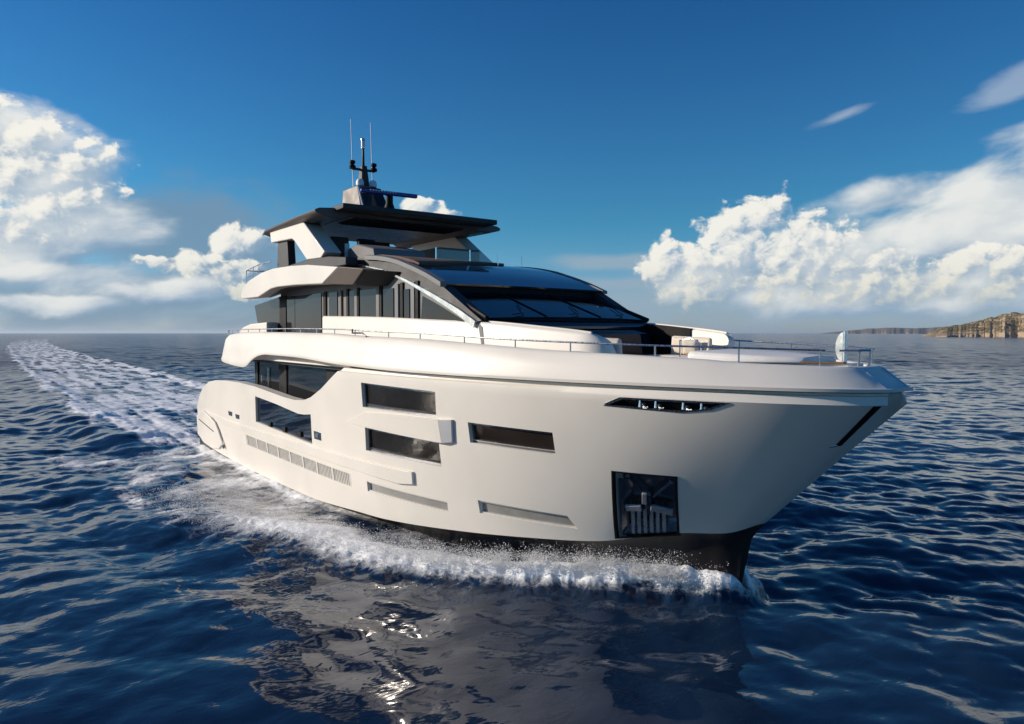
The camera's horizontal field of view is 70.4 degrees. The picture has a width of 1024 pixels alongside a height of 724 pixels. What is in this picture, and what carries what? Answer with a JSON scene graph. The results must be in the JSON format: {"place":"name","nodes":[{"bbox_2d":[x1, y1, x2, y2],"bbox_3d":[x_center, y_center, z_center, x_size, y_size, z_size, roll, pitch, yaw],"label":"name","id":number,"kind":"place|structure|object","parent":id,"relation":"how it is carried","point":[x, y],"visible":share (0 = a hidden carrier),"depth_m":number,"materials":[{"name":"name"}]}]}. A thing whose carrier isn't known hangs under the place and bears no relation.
{"place":"outdoors","nodes":[
{"label":"outdoors","id":0,"kind":"place"},
{"bbox_2d":[0,333,1023,723],"bbox_3d":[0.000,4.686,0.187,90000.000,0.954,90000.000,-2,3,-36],"label":"sea","id":1,"kind":"structure","parent":0,"point":[882,583],"depth_m":13.39,"materials":[{"name":"liquid"}]},
{"bbox_2d":[134,478,751,585],"bbox_3d":[-0.735,3.569,19.544,14.782,0.782,16.128,-2,3,-36],"label":"bow spray","id":2,"kind":"object","parent":1,"relation":"on","point":[586,561],"visible":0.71,"depth_m":14.39,"materials":[{"name":"white liquid"}]},
{"bbox_2d":[197,119,912,583],"bbox_3d":[-2.917,-1.445,22.237,7.144,13.551,29.052,-2,3,-36],"label":"motor yacht","id":3,"kind":"object","parent":1,"relation":"on","point":[439,377],"visible":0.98,"depth_m":14.97,"materials":[{"name":"paint"}]},
{"bbox_2d":[258,397,311,442],"bbox_3d":[-7.006,1.711,22.274,0.100,1.000,5.030,-2,3,-36],"label":"bulwark window","id":4,"kind":"structure","parent":3,"relation":"in","point":[271,414],"depth_m":22.13,"materials":[{"name":"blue glass"}]},
{"bbox_2d":[364,383,435,416],"bbox_3d":[-2.521,0.832,16.373,0.149,0.590,3.104,-2,3,-42],"label":"window","id":5,"kind":"structure","parent":3,"relation":"in","point":[413,401],"depth_m":16.32,"materials":[{"name":"black glass"}]},
{"bbox_2d":[368,428,440,465],"bbox_3d":[-2.463,1.906,16.525,0.165,0.570,2.998,-2,3,-43],"label":"window","id":6,"kind":"structure","parent":3,"relation":"in","point":[401,446],"depth_m":16.46,"materials":[{"name":"black glass"}]},
{"bbox_2d":[368,482,447,511],"bbox_3d":[-2.426,3.081,16.686,3.064,0.250,0.161,2,3,44],"label":"hull window","id":7,"kind":"structure","parent":3,"relation":"in","point":[396,494],"depth_m":16.58,"materials":[{"name":"grey glass"}]},
{"bbox_2d":[471,423,554,452],"bbox_3d":[0.033,1.452,13.986,2.150,0.440,0.197,2,3,39],"label":"window","id":8,"kind":"structure","parent":3,"relation":"in","point":[541,441],"depth_m":13.97,"materials":[{"name":"black glass"}]},
{"bbox_2d":[479,500,575,527],"bbox_3d":[0.303,3.008,14.384,2.299,0.280,0.200,1,3,33],"label":"hull window","id":9,"kind":"structure","parent":3,"relation":"in","point":[486,507],"depth_m":14.40,"materials":[{"name":"grey glass"}]},
{"bbox_2d":[672,337,686,354],"bbox_3d":[3.615,-0.355,15.633,0.160,0.400,0.420,-16,8,-21],"label":"throw pillow","id":10,"kind":"object","parent":3,"relation":"on","point":[675,340],"visible":0.52,"depth_m":15.60,"materials":[{"name":"beige fabric"}]},
{"bbox_2d":[682,338,698,353],"bbox_3d":[3.742,-0.317,15.194,0.400,0.360,0.160,9,25,45],"label":"throw pillow","id":11,"kind":"object","parent":3,"relation":"on","point":[689,342],"visible":0.69,"depth_m":15.13,"materials":[{"name":"beige fabric"}]},
{"bbox_2d":[0,0,1023,332],"label":"sky","id":12,"kind":"structure","parent":0,"point":[730,166],"materials":[{"name":"blue"}]},
{"bbox_2d":[820,327,942,333],"bbox_3d":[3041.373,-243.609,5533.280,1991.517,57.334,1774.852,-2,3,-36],"label":"headland","id":13,"kind":"structure","parent":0,"point":[897,331],"depth_m":5148.06,"materials":[{"name":"grey stone"}]},
{"bbox_2d":[922,312,1023,336],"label":"rocky island","id":14,"kind":"structure","parent":0,"point":[1001,329],"depth_m":895.83,"materials":[{"name":"brown stone"}]},
{"bbox_2d":[932,315,1023,333],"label":"scrub","id":15,"kind":"object","parent":14,"relation":"on","point":[974,327],"visible":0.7,"depth_m":934.77,"materials":[{"name":"green plant"}]}
]}

